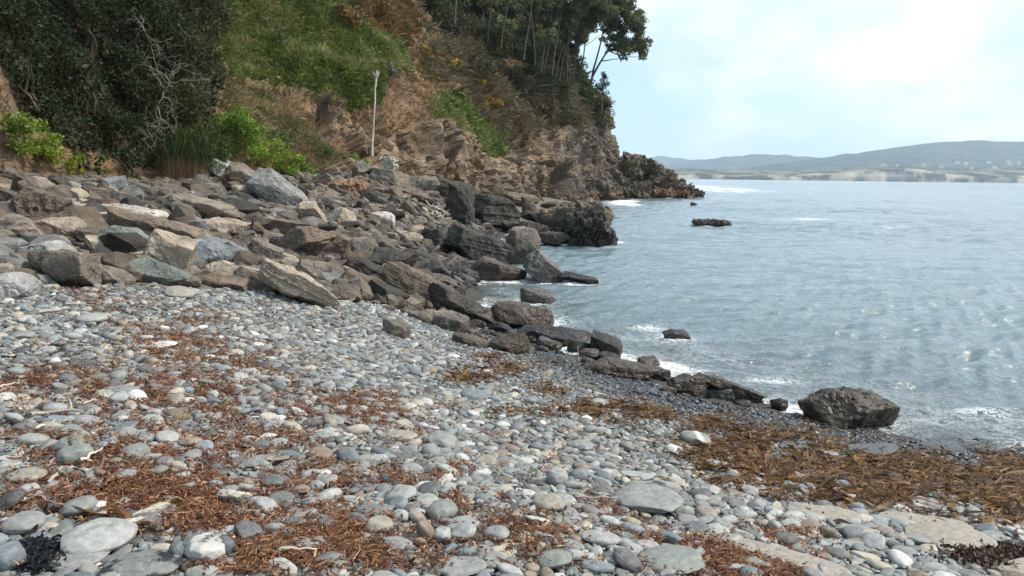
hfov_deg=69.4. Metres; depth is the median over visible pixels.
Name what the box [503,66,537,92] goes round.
shrub
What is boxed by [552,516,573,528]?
pebble
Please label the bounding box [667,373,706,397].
boulder
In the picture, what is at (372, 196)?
rock
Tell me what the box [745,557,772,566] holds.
pebble
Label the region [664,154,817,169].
hills
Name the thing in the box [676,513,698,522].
pebble
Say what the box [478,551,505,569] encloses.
pebble
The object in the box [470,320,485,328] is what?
rock
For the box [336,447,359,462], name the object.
pebble
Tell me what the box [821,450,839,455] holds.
stone
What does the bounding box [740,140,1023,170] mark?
hills
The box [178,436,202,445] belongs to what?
pebble
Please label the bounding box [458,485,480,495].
pebble
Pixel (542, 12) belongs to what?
woodland tree
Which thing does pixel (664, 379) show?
rock
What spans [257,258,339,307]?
boulder
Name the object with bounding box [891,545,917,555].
pebble
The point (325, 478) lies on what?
pebble
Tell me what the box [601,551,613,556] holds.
pebble
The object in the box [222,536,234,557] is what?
stone
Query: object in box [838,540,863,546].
pebble
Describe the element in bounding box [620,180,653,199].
headland rock
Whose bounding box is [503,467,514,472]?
pebble
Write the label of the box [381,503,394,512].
pebble
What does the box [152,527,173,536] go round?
pebble
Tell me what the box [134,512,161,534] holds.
pebble
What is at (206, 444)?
pebble
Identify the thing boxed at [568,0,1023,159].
sky
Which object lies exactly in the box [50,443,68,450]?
pebble
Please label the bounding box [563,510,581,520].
pebble
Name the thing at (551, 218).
rock outcrop
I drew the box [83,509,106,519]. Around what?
pebble
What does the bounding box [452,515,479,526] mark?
pebble
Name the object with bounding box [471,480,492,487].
pebble
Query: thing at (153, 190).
rock
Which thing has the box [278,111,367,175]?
dry bush
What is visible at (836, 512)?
stone
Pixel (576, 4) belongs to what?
eucalyptus tree
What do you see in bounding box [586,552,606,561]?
pebble
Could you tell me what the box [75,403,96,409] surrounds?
pebble
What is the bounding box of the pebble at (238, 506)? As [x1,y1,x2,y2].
[226,503,249,510]
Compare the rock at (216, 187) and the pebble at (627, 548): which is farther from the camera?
the rock at (216, 187)
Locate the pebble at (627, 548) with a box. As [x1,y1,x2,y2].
[616,545,637,555]
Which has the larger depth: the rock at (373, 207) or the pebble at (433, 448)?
the rock at (373, 207)
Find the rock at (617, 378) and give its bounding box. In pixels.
[612,377,624,381]
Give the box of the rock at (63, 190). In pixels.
[38,185,71,197]
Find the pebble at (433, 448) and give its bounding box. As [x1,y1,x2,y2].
[421,443,441,456]
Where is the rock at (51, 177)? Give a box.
[47,174,56,182]
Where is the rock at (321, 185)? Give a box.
[313,183,326,189]
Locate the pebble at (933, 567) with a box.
[919,562,947,572]
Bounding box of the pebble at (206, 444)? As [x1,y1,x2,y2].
[195,440,213,452]
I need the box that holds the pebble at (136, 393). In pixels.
[127,389,147,402]
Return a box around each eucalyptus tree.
[453,0,456,23]
[476,0,517,40]
[493,0,509,48]
[505,0,532,60]
[506,0,542,64]
[525,0,560,69]
[529,0,567,74]
[534,7,558,72]
[548,0,583,78]
[552,0,601,81]
[554,0,578,77]
[568,9,584,84]
[575,0,621,86]
[588,9,653,88]
[591,0,648,81]
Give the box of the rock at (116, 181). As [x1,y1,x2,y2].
[96,176,127,187]
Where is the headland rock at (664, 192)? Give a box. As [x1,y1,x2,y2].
[650,187,677,197]
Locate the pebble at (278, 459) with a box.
[271,455,289,463]
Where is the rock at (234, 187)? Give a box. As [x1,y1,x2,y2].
[231,184,253,194]
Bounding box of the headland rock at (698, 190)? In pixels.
[686,184,702,196]
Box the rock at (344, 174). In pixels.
[341,171,351,177]
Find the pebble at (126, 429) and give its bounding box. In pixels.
[115,426,140,437]
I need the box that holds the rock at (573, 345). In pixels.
[567,340,589,352]
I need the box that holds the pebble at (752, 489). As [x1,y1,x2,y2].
[741,485,759,495]
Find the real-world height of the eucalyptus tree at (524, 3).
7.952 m
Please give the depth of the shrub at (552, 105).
89.02 m
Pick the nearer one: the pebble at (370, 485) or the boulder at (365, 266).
the pebble at (370, 485)
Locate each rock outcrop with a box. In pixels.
[536,197,615,231]
[562,203,618,246]
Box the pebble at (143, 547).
[134,546,148,550]
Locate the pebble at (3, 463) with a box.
[0,459,24,468]
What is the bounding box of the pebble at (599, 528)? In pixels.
[594,527,608,531]
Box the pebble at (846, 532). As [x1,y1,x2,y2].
[840,526,863,538]
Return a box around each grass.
[214,0,511,157]
[214,57,352,172]
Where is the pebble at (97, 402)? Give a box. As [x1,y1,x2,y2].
[88,399,106,405]
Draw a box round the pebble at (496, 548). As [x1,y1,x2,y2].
[491,544,516,557]
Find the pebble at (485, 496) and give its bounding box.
[474,493,497,504]
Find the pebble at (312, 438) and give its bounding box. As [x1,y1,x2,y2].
[302,436,314,442]
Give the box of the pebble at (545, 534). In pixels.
[540,533,560,548]
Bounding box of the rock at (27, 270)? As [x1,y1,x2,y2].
[11,267,39,275]
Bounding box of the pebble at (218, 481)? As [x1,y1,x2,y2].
[206,480,223,492]
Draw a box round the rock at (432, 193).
[425,190,437,197]
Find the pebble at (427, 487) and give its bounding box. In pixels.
[417,481,441,493]
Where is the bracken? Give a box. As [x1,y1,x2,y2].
[345,0,425,52]
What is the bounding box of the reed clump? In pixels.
[136,122,240,182]
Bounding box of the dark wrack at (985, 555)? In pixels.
[925,534,1023,570]
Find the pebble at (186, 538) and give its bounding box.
[181,527,212,542]
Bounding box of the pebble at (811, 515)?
[803,511,821,521]
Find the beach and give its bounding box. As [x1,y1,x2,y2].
[0,174,1023,575]
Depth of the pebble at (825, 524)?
4.32 m
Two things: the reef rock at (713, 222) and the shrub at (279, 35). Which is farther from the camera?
the reef rock at (713, 222)
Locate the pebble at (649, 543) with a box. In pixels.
[633,540,658,549]
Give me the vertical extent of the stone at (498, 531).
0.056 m
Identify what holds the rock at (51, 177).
on the beach
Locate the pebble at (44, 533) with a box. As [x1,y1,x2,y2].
[27,532,52,538]
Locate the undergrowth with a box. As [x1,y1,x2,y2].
[440,0,610,108]
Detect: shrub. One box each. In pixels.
[0,0,63,49]
[0,32,54,111]
[21,75,89,144]
[23,14,109,115]
[32,0,127,55]
[60,92,150,148]
[65,129,108,170]
[91,0,193,69]
[96,39,157,114]
[111,137,154,177]
[121,79,191,151]
[134,21,225,96]
[135,131,177,170]
[162,73,214,139]
[181,0,221,40]
[185,113,224,157]
[188,16,233,82]
[200,0,236,37]
[267,25,293,45]
[381,58,398,77]
[417,0,459,30]
[431,13,473,40]
[438,5,483,36]
[446,42,468,71]
[460,50,499,86]
[464,0,483,14]
[475,17,520,56]
[494,6,520,24]
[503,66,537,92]
[510,30,548,70]
[517,12,544,42]
[526,61,561,95]
[531,92,563,122]
[542,26,564,51]
[550,40,572,72]
[556,75,578,102]
[572,55,587,79]
[573,112,594,133]
[580,73,603,110]
[590,94,614,127]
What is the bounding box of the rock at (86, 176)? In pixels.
[74,175,88,178]
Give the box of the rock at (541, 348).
[535,345,549,351]
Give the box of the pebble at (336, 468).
[327,465,349,475]
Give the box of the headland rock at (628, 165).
[613,151,645,181]
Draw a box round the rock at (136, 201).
[120,197,144,206]
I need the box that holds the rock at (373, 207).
[366,203,378,211]
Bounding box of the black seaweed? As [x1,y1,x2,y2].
[5,524,66,575]
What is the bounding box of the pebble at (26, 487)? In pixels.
[18,483,40,493]
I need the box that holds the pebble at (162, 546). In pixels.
[150,543,170,549]
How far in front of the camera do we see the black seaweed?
2.85 m
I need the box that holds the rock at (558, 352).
[554,350,564,355]
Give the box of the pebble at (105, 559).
[99,553,124,566]
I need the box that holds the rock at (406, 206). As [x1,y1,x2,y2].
[398,200,415,216]
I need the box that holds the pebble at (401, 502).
[388,496,407,512]
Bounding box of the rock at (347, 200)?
[343,197,351,205]
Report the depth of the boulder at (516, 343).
11.16 m
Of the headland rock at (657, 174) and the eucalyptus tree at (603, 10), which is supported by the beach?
the headland rock at (657, 174)
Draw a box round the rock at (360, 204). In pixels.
[354,200,370,209]
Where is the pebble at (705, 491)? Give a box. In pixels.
[689,488,711,497]
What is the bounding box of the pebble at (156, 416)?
[138,414,164,424]
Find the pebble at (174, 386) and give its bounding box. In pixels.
[167,385,179,389]
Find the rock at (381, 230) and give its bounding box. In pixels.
[373,226,387,236]
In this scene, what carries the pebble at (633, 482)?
on the beach
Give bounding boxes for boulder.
[0,213,44,237]
[0,236,29,252]
[0,272,43,297]
[11,187,72,219]
[17,240,70,251]
[26,250,104,286]
[36,216,86,238]
[75,199,168,216]
[85,235,142,255]
[95,225,148,240]
[100,212,107,223]
[101,265,136,284]
[107,207,201,238]
[129,255,201,285]
[142,228,197,271]
[153,193,243,217]
[193,235,247,263]
[196,273,251,291]
[201,260,259,275]
[204,217,250,233]
[205,157,230,178]
[222,197,260,213]
[224,162,254,184]
[246,167,308,206]
[249,238,283,258]
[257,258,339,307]
[265,218,310,234]
[275,226,337,255]
[295,259,332,278]
[298,201,327,222]
[321,279,333,285]
[322,230,353,259]
[327,177,368,193]
[331,207,356,223]
[339,268,371,283]
[342,256,382,275]
[351,237,371,250]
[355,161,370,173]
[367,167,410,186]
[368,278,409,299]
[369,246,418,266]
[372,211,394,227]
[379,156,398,170]
[381,185,402,196]
[381,261,457,307]
[382,318,410,337]
[394,184,435,204]
[395,229,423,242]
[409,176,439,190]
[417,309,439,324]
[420,227,449,253]
[427,282,493,323]
[431,309,469,332]
[433,273,457,284]
[437,176,450,197]
[443,223,512,264]
[446,181,475,224]
[448,267,480,283]
[452,332,487,348]
[470,256,526,281]
[474,193,520,230]
[487,332,530,354]
[490,301,553,328]
[503,191,539,205]
[506,226,540,264]
[517,324,591,346]
[519,221,548,232]
[520,210,538,222]
[520,288,555,305]
[521,196,536,211]
[523,249,563,282]
[536,336,552,345]
[538,231,570,245]
[540,201,559,208]
[558,271,598,283]
[580,357,662,380]
[590,330,622,357]
[662,329,690,338]
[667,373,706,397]
[693,372,766,398]
[706,386,734,400]
[745,397,762,402]
[770,398,787,411]
[798,386,900,428]
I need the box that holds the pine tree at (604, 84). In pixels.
[594,71,610,110]
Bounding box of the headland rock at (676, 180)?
[665,168,689,192]
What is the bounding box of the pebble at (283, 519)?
[273,513,289,522]
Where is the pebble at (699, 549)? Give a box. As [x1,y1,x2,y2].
[696,546,704,556]
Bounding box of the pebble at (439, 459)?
[428,456,448,463]
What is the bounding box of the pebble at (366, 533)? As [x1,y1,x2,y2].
[357,531,385,541]
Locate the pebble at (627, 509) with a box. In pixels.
[612,506,629,513]
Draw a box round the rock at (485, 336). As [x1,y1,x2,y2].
[476,334,487,339]
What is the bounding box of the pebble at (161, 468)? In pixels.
[146,465,168,476]
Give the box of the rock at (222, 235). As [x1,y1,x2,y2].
[208,232,226,238]
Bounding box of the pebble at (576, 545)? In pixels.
[561,539,584,549]
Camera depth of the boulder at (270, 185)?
23.34 m
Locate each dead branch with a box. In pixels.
[118,8,184,94]
[123,55,215,152]
[136,105,185,133]
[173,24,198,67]
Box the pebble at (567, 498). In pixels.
[556,493,576,507]
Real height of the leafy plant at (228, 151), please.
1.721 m
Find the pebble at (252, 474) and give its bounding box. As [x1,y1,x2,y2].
[240,471,257,477]
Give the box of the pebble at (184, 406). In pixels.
[180,403,199,410]
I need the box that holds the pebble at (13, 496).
[0,488,24,511]
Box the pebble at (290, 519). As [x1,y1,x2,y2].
[285,516,306,527]
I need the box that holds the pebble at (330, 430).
[322,427,340,435]
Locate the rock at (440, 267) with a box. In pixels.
[418,261,450,276]
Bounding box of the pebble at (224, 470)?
[210,463,230,476]
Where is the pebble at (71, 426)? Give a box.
[59,424,85,433]
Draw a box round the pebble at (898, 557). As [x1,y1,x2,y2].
[888,549,913,568]
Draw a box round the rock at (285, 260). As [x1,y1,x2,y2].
[278,257,297,263]
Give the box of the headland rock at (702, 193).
[698,191,704,196]
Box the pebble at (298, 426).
[283,421,302,429]
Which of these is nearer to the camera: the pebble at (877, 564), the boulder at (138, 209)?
the pebble at (877, 564)
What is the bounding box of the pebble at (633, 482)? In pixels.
[626,480,642,485]
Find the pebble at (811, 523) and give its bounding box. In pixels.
[800,519,821,531]
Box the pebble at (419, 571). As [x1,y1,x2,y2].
[406,566,427,575]
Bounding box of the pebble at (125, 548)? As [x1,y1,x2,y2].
[111,545,131,553]
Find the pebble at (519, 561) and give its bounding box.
[506,557,523,567]
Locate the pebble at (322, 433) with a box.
[310,431,330,440]
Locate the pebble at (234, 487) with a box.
[221,485,238,490]
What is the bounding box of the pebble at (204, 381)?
[197,379,216,385]
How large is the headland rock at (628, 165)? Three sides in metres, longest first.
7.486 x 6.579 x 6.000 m
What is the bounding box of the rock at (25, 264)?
[21,261,32,269]
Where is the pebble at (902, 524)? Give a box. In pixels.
[900,521,915,527]
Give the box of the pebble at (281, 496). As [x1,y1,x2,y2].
[268,491,294,505]
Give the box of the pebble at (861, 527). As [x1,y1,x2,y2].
[851,524,875,531]
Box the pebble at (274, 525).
[263,523,285,533]
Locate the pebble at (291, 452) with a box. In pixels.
[277,450,297,457]
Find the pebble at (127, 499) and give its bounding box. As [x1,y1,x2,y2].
[114,497,132,507]
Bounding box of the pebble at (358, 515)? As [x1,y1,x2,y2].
[346,512,369,525]
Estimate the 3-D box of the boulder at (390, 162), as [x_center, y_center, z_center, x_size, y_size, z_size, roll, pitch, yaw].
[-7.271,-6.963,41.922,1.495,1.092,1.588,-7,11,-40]
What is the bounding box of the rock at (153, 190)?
[148,186,175,194]
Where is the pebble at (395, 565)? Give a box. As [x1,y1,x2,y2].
[379,560,398,568]
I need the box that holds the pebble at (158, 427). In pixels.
[153,424,168,431]
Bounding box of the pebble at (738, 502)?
[728,497,747,506]
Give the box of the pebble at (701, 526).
[684,521,708,532]
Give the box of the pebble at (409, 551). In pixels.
[399,545,416,560]
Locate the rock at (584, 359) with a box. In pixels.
[580,356,595,362]
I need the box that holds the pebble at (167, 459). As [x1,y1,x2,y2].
[155,456,174,464]
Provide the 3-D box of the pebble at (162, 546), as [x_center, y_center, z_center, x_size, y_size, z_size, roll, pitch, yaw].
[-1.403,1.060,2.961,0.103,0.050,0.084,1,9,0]
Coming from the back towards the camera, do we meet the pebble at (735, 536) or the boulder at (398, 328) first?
the boulder at (398, 328)
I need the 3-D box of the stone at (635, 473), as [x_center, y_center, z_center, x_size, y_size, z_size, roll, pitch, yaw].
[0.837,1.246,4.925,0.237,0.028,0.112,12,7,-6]
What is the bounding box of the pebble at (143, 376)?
[128,373,147,379]
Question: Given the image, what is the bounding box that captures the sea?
[475,179,1023,449]
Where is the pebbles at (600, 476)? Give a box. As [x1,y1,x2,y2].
[0,365,1023,575]
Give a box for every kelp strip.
[37,501,127,518]
[110,509,171,527]
[714,465,766,469]
[864,459,927,466]
[910,492,945,497]
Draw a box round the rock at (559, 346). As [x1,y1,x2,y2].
[553,340,561,350]
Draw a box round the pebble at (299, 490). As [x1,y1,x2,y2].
[290,484,309,493]
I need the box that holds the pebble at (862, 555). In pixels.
[850,550,880,560]
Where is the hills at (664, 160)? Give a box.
[647,156,689,164]
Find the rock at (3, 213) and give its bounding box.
[0,208,8,216]
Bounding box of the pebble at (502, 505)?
[488,502,510,510]
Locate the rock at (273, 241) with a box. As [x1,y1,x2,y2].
[269,238,279,244]
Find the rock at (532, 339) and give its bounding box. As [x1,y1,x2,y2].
[527,336,536,343]
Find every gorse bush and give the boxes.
[331,2,365,29]
[367,0,401,27]
[422,45,440,58]
[449,57,461,68]
[469,70,486,85]
[483,95,504,106]
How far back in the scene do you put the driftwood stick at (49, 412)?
4.40 m
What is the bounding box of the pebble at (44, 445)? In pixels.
[34,439,56,451]
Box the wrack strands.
[0,286,843,575]
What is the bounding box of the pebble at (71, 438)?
[68,433,91,444]
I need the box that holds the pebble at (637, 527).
[619,522,644,535]
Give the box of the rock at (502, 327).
[489,322,510,332]
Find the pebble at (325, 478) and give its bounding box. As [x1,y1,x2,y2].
[313,474,337,485]
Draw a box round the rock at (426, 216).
[415,211,432,222]
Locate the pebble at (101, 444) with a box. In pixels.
[92,441,108,451]
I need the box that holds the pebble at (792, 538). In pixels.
[774,532,798,545]
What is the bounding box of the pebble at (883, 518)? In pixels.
[871,515,888,523]
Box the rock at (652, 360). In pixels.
[637,355,659,365]
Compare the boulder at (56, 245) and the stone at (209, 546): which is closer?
the stone at (209, 546)
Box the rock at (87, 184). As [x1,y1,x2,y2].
[81,182,95,186]
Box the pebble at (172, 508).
[161,507,176,518]
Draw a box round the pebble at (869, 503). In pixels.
[857,500,874,509]
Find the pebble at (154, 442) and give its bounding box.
[146,441,159,452]
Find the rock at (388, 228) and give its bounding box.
[379,223,390,231]
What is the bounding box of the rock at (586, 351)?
[579,348,598,356]
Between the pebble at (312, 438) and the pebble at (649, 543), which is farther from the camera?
the pebble at (312, 438)
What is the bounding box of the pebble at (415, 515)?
[408,510,425,522]
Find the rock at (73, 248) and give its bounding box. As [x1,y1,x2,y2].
[67,244,77,251]
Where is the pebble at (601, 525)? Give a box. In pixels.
[593,522,612,528]
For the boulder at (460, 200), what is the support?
on the beach
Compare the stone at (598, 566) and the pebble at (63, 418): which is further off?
the pebble at (63, 418)
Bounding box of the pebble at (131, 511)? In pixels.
[121,510,136,514]
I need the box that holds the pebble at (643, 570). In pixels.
[640,565,654,574]
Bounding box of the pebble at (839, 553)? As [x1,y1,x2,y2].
[824,546,850,559]
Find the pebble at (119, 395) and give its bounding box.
[108,391,128,404]
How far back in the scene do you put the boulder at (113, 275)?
9.18 m
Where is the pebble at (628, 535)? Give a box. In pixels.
[618,531,636,540]
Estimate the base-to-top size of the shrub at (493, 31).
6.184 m
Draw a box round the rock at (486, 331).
[480,329,491,334]
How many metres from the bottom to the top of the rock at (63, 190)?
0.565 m
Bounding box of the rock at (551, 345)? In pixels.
[540,340,557,350]
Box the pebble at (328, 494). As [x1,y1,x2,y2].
[316,488,341,505]
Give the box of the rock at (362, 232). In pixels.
[350,227,366,235]
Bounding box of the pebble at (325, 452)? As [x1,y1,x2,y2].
[306,446,333,458]
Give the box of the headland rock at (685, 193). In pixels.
[677,189,694,198]
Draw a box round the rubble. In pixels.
[0,164,501,310]
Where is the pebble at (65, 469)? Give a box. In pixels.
[56,465,74,473]
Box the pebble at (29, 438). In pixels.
[16,433,49,444]
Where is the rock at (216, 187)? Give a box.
[202,182,227,194]
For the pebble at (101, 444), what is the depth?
3.93 m
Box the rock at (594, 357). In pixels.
[587,354,597,359]
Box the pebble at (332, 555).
[311,551,343,566]
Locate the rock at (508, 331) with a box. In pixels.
[504,329,515,333]
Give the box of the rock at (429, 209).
[425,206,439,215]
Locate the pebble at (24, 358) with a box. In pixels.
[15,355,37,361]
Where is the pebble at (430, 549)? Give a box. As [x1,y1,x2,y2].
[418,547,446,555]
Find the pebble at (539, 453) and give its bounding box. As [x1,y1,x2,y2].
[532,451,549,457]
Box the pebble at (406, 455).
[395,452,412,457]
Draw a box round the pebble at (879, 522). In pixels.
[871,519,887,525]
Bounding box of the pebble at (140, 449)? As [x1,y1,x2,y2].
[118,442,150,460]
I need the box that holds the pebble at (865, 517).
[859,513,873,521]
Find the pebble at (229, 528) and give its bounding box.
[220,525,233,536]
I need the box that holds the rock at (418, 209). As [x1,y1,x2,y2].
[413,206,424,211]
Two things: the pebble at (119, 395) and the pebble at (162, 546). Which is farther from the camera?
the pebble at (119, 395)
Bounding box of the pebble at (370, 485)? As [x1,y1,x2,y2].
[351,482,375,490]
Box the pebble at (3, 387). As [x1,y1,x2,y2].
[0,385,17,391]
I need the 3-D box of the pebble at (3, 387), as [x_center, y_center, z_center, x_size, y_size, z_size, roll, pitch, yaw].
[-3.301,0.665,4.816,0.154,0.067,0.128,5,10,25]
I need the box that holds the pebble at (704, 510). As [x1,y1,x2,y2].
[694,504,717,518]
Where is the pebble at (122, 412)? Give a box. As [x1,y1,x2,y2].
[116,409,140,416]
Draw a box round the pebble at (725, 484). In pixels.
[717,482,735,487]
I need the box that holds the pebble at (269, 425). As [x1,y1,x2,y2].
[263,423,283,432]
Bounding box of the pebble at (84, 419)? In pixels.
[73,415,98,426]
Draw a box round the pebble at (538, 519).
[525,515,552,525]
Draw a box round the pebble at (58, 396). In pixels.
[41,394,64,402]
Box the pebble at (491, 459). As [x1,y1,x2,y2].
[478,455,497,463]
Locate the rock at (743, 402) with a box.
[733,399,750,406]
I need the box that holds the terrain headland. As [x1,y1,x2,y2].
[0,0,630,201]
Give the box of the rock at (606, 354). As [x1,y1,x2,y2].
[598,351,620,358]
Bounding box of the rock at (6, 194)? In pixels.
[0,187,16,201]
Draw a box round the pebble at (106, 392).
[94,389,113,397]
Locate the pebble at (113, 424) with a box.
[104,420,122,426]
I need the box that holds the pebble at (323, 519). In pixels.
[315,517,337,526]
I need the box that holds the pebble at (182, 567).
[179,557,197,572]
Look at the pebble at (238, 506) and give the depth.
3.45 m
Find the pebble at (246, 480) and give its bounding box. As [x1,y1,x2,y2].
[243,477,260,485]
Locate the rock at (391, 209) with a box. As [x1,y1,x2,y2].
[380,206,396,216]
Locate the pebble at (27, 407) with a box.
[18,405,35,409]
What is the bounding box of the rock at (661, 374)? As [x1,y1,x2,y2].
[651,369,670,380]
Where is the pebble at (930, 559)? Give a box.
[920,556,937,561]
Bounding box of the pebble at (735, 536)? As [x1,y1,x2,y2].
[724,534,742,540]
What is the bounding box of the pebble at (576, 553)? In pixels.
[567,549,586,561]
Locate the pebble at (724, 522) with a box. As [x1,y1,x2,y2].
[713,518,733,527]
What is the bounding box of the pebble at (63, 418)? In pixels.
[52,415,76,423]
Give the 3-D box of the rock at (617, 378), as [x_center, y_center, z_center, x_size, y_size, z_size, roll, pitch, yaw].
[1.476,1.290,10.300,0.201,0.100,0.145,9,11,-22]
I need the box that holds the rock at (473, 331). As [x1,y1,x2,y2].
[467,329,481,334]
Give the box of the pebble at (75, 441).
[70,438,83,445]
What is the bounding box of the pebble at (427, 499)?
[415,493,438,508]
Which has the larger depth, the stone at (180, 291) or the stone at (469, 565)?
the stone at (180, 291)
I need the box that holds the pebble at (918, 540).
[907,536,933,544]
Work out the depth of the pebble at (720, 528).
3.99 m
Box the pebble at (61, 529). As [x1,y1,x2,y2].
[49,524,73,539]
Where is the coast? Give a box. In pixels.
[667,166,1023,182]
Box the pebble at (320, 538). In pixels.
[312,536,328,543]
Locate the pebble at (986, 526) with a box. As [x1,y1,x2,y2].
[974,523,998,531]
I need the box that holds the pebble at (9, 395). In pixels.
[0,392,16,401]
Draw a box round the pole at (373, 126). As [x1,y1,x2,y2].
[370,70,378,155]
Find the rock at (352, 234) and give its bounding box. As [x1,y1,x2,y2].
[341,231,358,237]
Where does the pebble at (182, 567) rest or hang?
on the beach
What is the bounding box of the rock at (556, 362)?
[552,360,562,363]
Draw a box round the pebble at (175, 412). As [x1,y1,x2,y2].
[166,408,191,418]
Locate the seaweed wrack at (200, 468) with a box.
[0,284,870,575]
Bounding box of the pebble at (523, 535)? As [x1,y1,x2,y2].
[510,529,530,541]
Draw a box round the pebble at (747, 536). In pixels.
[732,531,753,538]
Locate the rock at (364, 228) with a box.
[353,225,369,230]
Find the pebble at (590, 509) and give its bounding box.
[581,505,603,516]
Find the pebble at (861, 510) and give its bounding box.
[851,507,868,514]
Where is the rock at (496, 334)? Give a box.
[492,332,504,336]
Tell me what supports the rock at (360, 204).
on the beach
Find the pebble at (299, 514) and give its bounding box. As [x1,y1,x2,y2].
[284,512,306,520]
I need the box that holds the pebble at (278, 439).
[271,438,287,448]
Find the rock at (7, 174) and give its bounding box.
[0,170,22,179]
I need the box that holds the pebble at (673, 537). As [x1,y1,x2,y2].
[657,531,681,543]
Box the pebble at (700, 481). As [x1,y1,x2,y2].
[690,479,710,485]
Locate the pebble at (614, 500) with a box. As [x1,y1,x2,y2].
[608,496,617,504]
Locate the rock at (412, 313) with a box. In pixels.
[402,309,417,317]
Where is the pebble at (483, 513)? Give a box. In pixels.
[477,509,498,518]
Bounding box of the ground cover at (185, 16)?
[0,0,224,170]
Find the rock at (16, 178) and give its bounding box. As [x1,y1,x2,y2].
[10,173,25,190]
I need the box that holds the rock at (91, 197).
[83,195,96,199]
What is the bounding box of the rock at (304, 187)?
[297,183,312,191]
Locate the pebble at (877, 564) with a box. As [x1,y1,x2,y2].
[865,558,895,569]
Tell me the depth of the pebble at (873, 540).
4.12 m
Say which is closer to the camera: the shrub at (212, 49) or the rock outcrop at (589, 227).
the shrub at (212, 49)
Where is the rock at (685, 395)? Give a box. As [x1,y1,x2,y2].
[680,393,690,396]
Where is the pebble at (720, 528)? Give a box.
[707,523,729,535]
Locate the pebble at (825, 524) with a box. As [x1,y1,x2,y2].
[821,522,837,531]
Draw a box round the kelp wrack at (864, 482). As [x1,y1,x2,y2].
[427,350,1023,537]
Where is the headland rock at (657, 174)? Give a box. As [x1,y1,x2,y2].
[630,153,674,190]
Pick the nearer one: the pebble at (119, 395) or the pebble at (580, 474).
the pebble at (580, 474)
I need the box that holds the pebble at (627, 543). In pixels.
[618,538,643,554]
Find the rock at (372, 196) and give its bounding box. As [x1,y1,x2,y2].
[360,191,380,202]
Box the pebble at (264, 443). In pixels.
[251,439,271,450]
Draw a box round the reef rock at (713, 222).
[692,218,731,226]
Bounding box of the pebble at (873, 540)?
[861,532,885,550]
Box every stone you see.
[0,510,46,534]
[0,540,26,570]
[5,467,47,482]
[11,331,35,338]
[45,551,109,570]
[55,443,93,464]
[60,495,97,517]
[60,517,137,553]
[75,312,107,322]
[92,501,106,510]
[98,548,182,575]
[105,385,139,392]
[106,420,138,431]
[113,469,136,477]
[134,340,176,347]
[155,430,179,442]
[164,286,197,298]
[168,541,185,556]
[184,530,224,564]
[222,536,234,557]
[234,520,262,541]
[244,454,274,467]
[254,498,277,512]
[260,474,285,487]
[294,539,318,550]
[356,504,382,514]
[365,515,393,533]
[377,536,412,550]
[379,430,417,442]
[384,485,416,503]
[415,518,434,541]
[426,499,457,519]
[427,431,456,449]
[433,556,486,575]
[434,526,450,542]
[451,522,476,541]
[461,388,486,399]
[484,525,509,542]
[532,493,563,512]
[535,549,571,568]
[546,467,567,485]
[566,439,593,450]
[579,560,614,572]
[581,530,621,546]
[592,398,608,404]
[612,547,641,572]
[614,484,682,514]
[621,470,653,478]
[638,545,704,574]
[666,444,683,452]
[680,430,710,442]
[706,458,739,470]
[710,535,851,575]
[788,505,861,519]
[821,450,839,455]
[835,443,898,456]
[877,511,973,528]
[904,521,997,551]
[912,441,963,452]
[981,530,1005,540]
[987,557,1023,572]
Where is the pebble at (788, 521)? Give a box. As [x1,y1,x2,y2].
[780,518,800,527]
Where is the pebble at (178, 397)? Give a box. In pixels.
[164,393,184,406]
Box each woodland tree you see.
[428,0,445,13]
[447,0,468,7]
[468,0,496,22]
[481,0,520,33]
[519,1,550,26]
[542,1,565,41]
[557,17,595,55]
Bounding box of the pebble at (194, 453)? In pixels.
[181,448,201,461]
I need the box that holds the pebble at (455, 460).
[451,458,463,464]
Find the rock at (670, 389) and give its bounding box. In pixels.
[660,386,676,394]
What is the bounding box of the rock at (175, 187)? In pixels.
[151,182,180,192]
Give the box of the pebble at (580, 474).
[568,468,588,480]
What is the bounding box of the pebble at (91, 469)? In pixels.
[84,467,106,473]
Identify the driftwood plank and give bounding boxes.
[38,307,69,313]
[128,516,147,523]
[131,501,170,515]
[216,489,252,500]
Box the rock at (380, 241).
[371,234,397,249]
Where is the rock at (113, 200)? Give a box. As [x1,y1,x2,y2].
[107,197,120,203]
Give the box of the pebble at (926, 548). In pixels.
[920,544,937,553]
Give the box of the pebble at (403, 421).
[393,419,412,428]
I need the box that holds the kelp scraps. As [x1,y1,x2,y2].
[410,349,1023,534]
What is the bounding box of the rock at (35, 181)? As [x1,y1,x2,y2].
[16,176,48,189]
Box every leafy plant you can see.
[0,109,41,155]
[17,116,64,160]
[34,133,87,164]
[64,155,88,174]
[93,155,110,174]
[205,158,225,171]
[210,120,234,160]
[213,104,266,155]
[239,135,284,168]
[266,127,293,150]
[272,145,305,175]
[299,162,315,174]
[321,140,341,157]
[349,152,371,163]
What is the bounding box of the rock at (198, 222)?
[190,217,206,229]
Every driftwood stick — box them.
[0,382,19,387]
[29,398,83,415]
[35,419,55,428]
[46,466,62,483]
[78,447,102,460]
[281,546,316,550]
[573,494,614,498]
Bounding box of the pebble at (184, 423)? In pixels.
[174,420,200,431]
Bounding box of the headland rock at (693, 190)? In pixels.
[669,178,698,195]
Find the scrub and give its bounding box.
[416,0,595,151]
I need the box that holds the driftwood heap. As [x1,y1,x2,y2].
[422,200,455,220]
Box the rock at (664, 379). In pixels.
[662,377,671,381]
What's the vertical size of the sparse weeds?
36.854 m
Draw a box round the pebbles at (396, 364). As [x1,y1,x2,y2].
[0,282,1023,575]
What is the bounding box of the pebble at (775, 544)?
[770,543,787,548]
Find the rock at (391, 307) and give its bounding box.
[382,305,394,310]
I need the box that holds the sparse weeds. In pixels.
[0,0,615,177]
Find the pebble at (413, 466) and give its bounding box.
[400,463,423,473]

